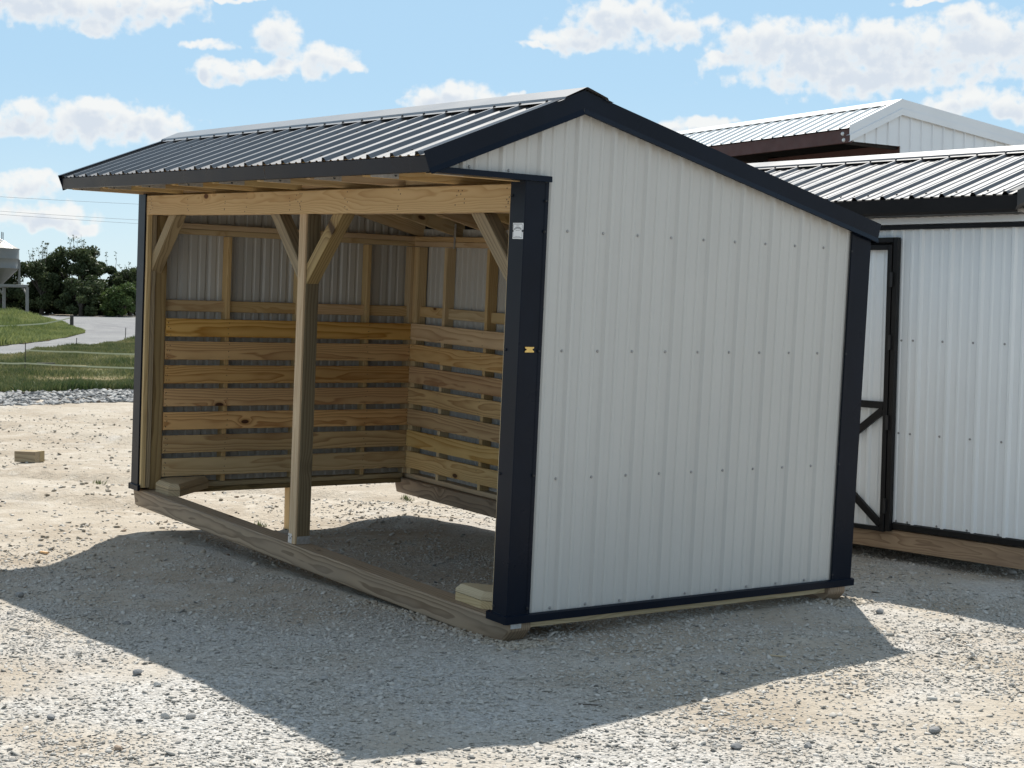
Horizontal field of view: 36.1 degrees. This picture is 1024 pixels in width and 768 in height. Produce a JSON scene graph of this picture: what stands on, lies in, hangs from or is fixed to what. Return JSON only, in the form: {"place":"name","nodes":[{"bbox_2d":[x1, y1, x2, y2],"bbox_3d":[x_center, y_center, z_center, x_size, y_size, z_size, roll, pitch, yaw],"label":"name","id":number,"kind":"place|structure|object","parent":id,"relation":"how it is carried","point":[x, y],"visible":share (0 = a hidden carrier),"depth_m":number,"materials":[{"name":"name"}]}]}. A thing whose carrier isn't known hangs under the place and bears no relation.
{"place":"outdoors","nodes":[
{"label":"outdoors","id":0,"kind":"place"},
{"bbox_2d":[0,307,85,345],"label":"tall grass","id":1,"kind":"structure","parent":0,"point":[13,334],"depth_m":64.31,"materials":[{"name":"green plant"}]},
{"bbox_2d":[0,334,134,391],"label":"meadow","id":2,"kind":"structure","parent":0,"point":[95,378],"depth_m":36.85,"materials":[{"name":"plant"}]},
{"bbox_2d":[0,377,133,391],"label":"edge grass","id":3,"kind":"structure","parent":2,"relation":"on","point":[80,382],"depth_m":32.32,"materials":[{"name":"green plant"}]},
{"bbox_2d":[26,349,134,354],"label":"fence tape","id":4,"kind":"object","parent":2,"relation":"on","point":[83,352],"visible":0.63,"depth_m":44.80,"materials":[{"name":"plastic"}]},
{"bbox_2d":[0,316,135,353],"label":"gravel road","id":5,"kind":"structure","parent":0,"point":[100,329],"depth_m":65.35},
{"bbox_2d":[3,211,132,219],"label":"overhead line","id":6,"kind":"object","parent":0,"point":[66,215],"visible":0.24,"depth_m":143.63,"materials":[{"name":"metal"}]},
{"bbox_2d":[0,214,137,223],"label":"overhead line","id":7,"kind":"object","parent":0,"point":[71,219],"visible":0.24,"depth_m":143.81,"materials":[{"name":"metal"}]},
{"bbox_2d":[11,197,127,203],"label":"overhead line","id":8,"kind":"object","parent":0,"point":[67,200],"visible":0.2,"depth_m":143.63,"materials":[{"name":"metal"}]},
{"bbox_2d":[0,402,494,548],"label":"gravel","id":9,"kind":"structure","parent":0,"point":[25,537],"depth_m":13.53,"materials":[{"name":"stone"}]},
{"bbox_2d":[0,314,1023,767],"bbox_3d":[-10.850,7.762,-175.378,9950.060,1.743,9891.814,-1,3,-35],"label":"ground","id":10,"kind":"structure","parent":0,"point":[18,494],"depth_m":7.62,"materials":[{"name":"grey gravel"}]},
{"bbox_2d":[0,232,28,312],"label":"feed bin","id":11,"kind":"object","parent":10,"relation":"on","point":[9,261],"visible":0.94,"depth_m":72.68,"materials":[{"name":"metal"}]},
{"bbox_2d":[0,268,38,308],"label":"bushy tree","id":12,"kind":"object","parent":10,"relation":"on","point":[13,279],"visible":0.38,"depth_m":100.02,"materials":[{"name":"green plant"}]},
{"bbox_2d":[15,592,24,596],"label":"rock","id":13,"kind":"object","parent":10,"relation":"on","point":[19,594],"visible":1,"depth_m":8.97,"materials":[{"name":"grey stone"}]},
{"bbox_2d":[14,450,44,462],"bbox_3d":[-5.292,0.792,17.212,0.260,0.118,0.180,1,2,17],"label":"wood block","id":14,"kind":"object","parent":10,"relation":"on","point":[33,456],"depth_m":17.14,"materials":[{"name":"brown wood"}]},
{"bbox_2d":[12,241,64,314],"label":"bushy tree","id":15,"kind":"object","parent":10,"relation":"on","point":[43,273],"visible":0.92,"depth_m":99.26,"materials":[{"name":"green plant"}]},
{"bbox_2d":[47,714,54,719],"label":"rock","id":16,"kind":"object","parent":10,"relation":"on","point":[50,716],"visible":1,"depth_m":6.23,"materials":[{"name":"grey stone"}]},
{"bbox_2d":[0,388,133,405],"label":"crushed stone","id":17,"kind":"object","parent":10,"relation":"on","point":[12,398],"visible":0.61,"depth_m":29.76,"materials":[{"name":"white gravel"}]},
{"bbox_2d":[6,283,135,314],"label":"undergrowth","id":18,"kind":"object","parent":10,"relation":"on","point":[53,310],"visible":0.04,"depth_m":102.54,"materials":[{"name":"green plant"}]},
{"bbox_2d":[47,235,105,314],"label":"bushy tree","id":19,"kind":"object","parent":10,"relation":"on","point":[83,258],"visible":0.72,"depth_m":99.98,"materials":[{"name":"green plant"}]},
{"bbox_2d":[53,271,104,315],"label":"leafy bush","id":20,"kind":"object","parent":10,"relation":"on","point":[82,292],"visible":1,"depth_m":98.05,"materials":[{"name":"green plant"}]},
{"bbox_2d":[81,248,131,314],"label":"bushy tree","id":21,"kind":"object","parent":10,"relation":"on","point":[111,270],"visible":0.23,"depth_m":101.78,"materials":[{"name":"green plant"}]},
{"bbox_2d":[99,281,135,316],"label":"leafy bush","id":22,"kind":"object","parent":10,"relation":"on","point":[119,300],"visible":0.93,"depth_m":97.97,"materials":[{"name":"green plant"}]},
{"bbox_2d":[114,745,121,749],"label":"rock","id":23,"kind":"object","parent":10,"relation":"on","point":[117,747],"visible":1,"depth_m":5.81,"materials":[{"name":"beige stone"}]},
{"bbox_2d":[107,262,136,315],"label":"bushy tree","id":24,"kind":"object","parent":10,"relation":"on","point":[118,280],"visible":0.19,"depth_m":101.54,"materials":[{"name":"green plant"}]},
{"bbox_2d":[133,669,142,675],"bbox_3d":[-1.662,1.280,6.970,0.043,0.031,0.039,0,3,-28],"label":"rock","id":25,"kind":"object","parent":10,"relation":"on","point":[137,672],"visible":1,"depth_m":6.96,"materials":[{"name":"grey stone"}]},
{"bbox_2d":[153,681,161,686],"bbox_3d":[-1.529,1.296,6.774,0.036,0.026,0.029,3,3,40],"label":"rock","id":26,"kind":"object","parent":10,"relation":"on","point":[156,684],"visible":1,"depth_m":6.77,"materials":[{"name":"white stone"}]},
{"bbox_2d":[160,712,170,718],"bbox_3d":[-1.391,1.332,6.308,0.047,0.031,0.035,2,3,25],"label":"rock","id":27,"kind":"object","parent":10,"relation":"on","point":[165,715],"visible":1,"depth_m":6.29,"materials":[{"name":"white stone"}]},
{"bbox_2d":[186,713,195,718],"bbox_3d":[-1.289,1.332,6.300,0.036,0.026,0.046,2,3,32],"label":"rock","id":28,"kind":"object","parent":10,"relation":"on","point":[190,715],"visible":1,"depth_m":6.29,"materials":[{"name":"white stone"}]},
{"bbox_2d":[227,577,235,582],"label":"rock","id":29,"kind":"object","parent":10,"relation":"on","point":[231,580],"visible":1,"depth_m":9.55,"materials":[{"name":"grey stone"}]},
{"bbox_2d":[0,414,469,597],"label":"dirt clods","id":30,"kind":"object","parent":10,"relation":"on","point":[69,552],"visible":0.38,"depth_m":12.35,"materials":[{"name":"beige soil"}]},
{"bbox_2d":[254,521,266,526],"bbox_3d":[-2.009,1.118,12.576,0.120,0.066,0.156,1,2,-1],"label":"grass tuft","id":31,"kind":"object","parent":10,"relation":"on","point":[260,524],"visible":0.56,"depth_m":12.55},
{"bbox_2d":[284,487,289,529],"bbox_3d":[-1.767,0.993,12.448,0.044,0.355,0.088,-1,4,-35],"label":"timber prop","id":32,"kind":"object","parent":10,"relation":"on","point":[286,508],"visible":0.46,"depth_m":12.44,"materials":[{"name":"brown wood"}]},
{"bbox_2d":[401,495,413,500],"bbox_3d":[-0.939,1.019,14.075,0.117,0.064,0.160,-1,3,-35],"label":"grass tuft","id":33,"kind":"object","parent":10,"relation":"on","point":[406,497],"visible":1,"depth_m":14.08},
{"bbox_2d":[415,758,422,763],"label":"rock","id":34,"kind":"object","parent":10,"relation":"on","point":[418,761],"visible":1,"depth_m":5.72,"materials":[{"name":"grey stone"}]},
{"bbox_2d":[58,87,880,640],"bbox_3d":[-0.604,-0.288,10.254,3.139,2.798,4.989,0,5,-35],"label":"run in shed","id":35,"kind":"object","parent":10,"relation":"on","point":[594,353],"visible":1,"depth_m":8.80,"materials":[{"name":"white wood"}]},
{"bbox_2d":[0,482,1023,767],"bbox_3d":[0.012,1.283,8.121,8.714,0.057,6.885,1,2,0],"label":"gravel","id":36,"kind":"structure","parent":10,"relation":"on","point":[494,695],"depth_m":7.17,"materials":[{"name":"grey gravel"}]},
{"bbox_2d":[578,703,601,705],"bbox_3d":[0.327,1.341,6.566,0.100,0.005,0.005,1,2,11],"label":"dry twig","id":37,"kind":"object","parent":10,"relation":"on","point":[589,704],"visible":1,"depth_m":6.56,"materials":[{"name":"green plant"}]},
{"bbox_2d":[730,743,741,749],"bbox_3d":[0.853,1.380,5.974,0.046,0.026,0.036,1,2,-5],"label":"rock","id":38,"kind":"object","parent":10,"relation":"on","point":[737,746],"visible":1,"depth_m":5.96,"materials":[{"name":"grey stone"}]},
{"bbox_2d":[804,742,811,748],"bbox_3d":[1.133,1.384,6.007,0.030,0.027,0.041,0,2,-12],"label":"rock","id":39,"kind":"object","parent":10,"relation":"on","point":[807,745],"visible":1,"depth_m":6.00,"materials":[{"name":"grey stone"}]},
{"bbox_2d":[677,99,1023,162],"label":"steel barn","id":40,"kind":"structure","parent":10,"relation":"on","point":[894,126],"depth_m":30.70,"materials":[{"name":"white metal"}]},
{"bbox_2d":[875,608,883,613],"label":"rock","id":41,"kind":"object","parent":10,"relation":"on","point":[879,610],"visible":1,"depth_m":8.72,"materials":[{"name":"white stone"}]},
{"bbox_2d":[747,145,1023,569],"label":"utility shed","id":42,"kind":"structure","parent":10,"relation":"on","point":[940,469],"depth_m":10.44,"materials":[{"name":"white metal"}]},
{"bbox_2d":[854,245,893,531],"bbox_3d":[2.269,0.011,10.991,0.052,1.953,0.912,-2,4,-42],"label":"door","id":43,"kind":"structure","parent":42,"relation":"in","point":[870,499],"depth_m":10.76,"materials":[{"name":"white metal"}]},
{"bbox_2d":[928,726,940,733],"bbox_3d":[1.679,1.378,6.239,0.051,0.032,0.044,0,2,-19],"label":"rock","id":44,"kind":"object","parent":10,"relation":"on","point":[934,730],"visible":1,"depth_m":6.22,"materials":[{"name":"grey stone"}]},
{"bbox_2d":[1007,569,1016,574],"bbox_3d":[3.272,1.233,10.273,0.060,0.038,0.052,2,3,33],"label":"rock","id":45,"kind":"object","parent":10,"relation":"on","point":[1011,571],"visible":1,"depth_m":10.26,"materials":[{"name":"grey stone"}]},
{"bbox_2d":[0,0,1023,312],"label":"sky","id":46,"kind":"structure","parent":0,"point":[83,83],"materials":[{"name":"blue"}]},
{"bbox_2d":[352,596,876,650],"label":"gravel","id":47,"kind":"structure","parent":0,"point":[843,602],"depth_m":8.28,"materials":[{"name":"grey gravel"}]},
{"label":"grass bank","id":48,"kind":"structure","parent":0,"visible":0},
{"bbox_2d":[70,315,73,325],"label":"fence post","id":49,"kind":"object","parent":48,"relation":"on","point":[71,319],"visible":0.66,"depth_m":67.28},
{"bbox_2d":[0,317,69,326],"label":"fence tape","id":50,"kind":"object","parent":49,"relation":"attached to","point":[37,323],"visible":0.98,"depth_m":64.78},
{"bbox_3d":[-11.850,-0.620,38.212,0.035,0.777,0.033,-1,3,-35],"label":"fence rod","id":51,"kind":"object","parent":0,"visible":0},
{"bbox_2d":[0,362,133,368],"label":"fence tape","id":52,"kind":"object","parent":51,"relation":"attached to","point":[69,365],"visible":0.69,"depth_m":37.77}
]}

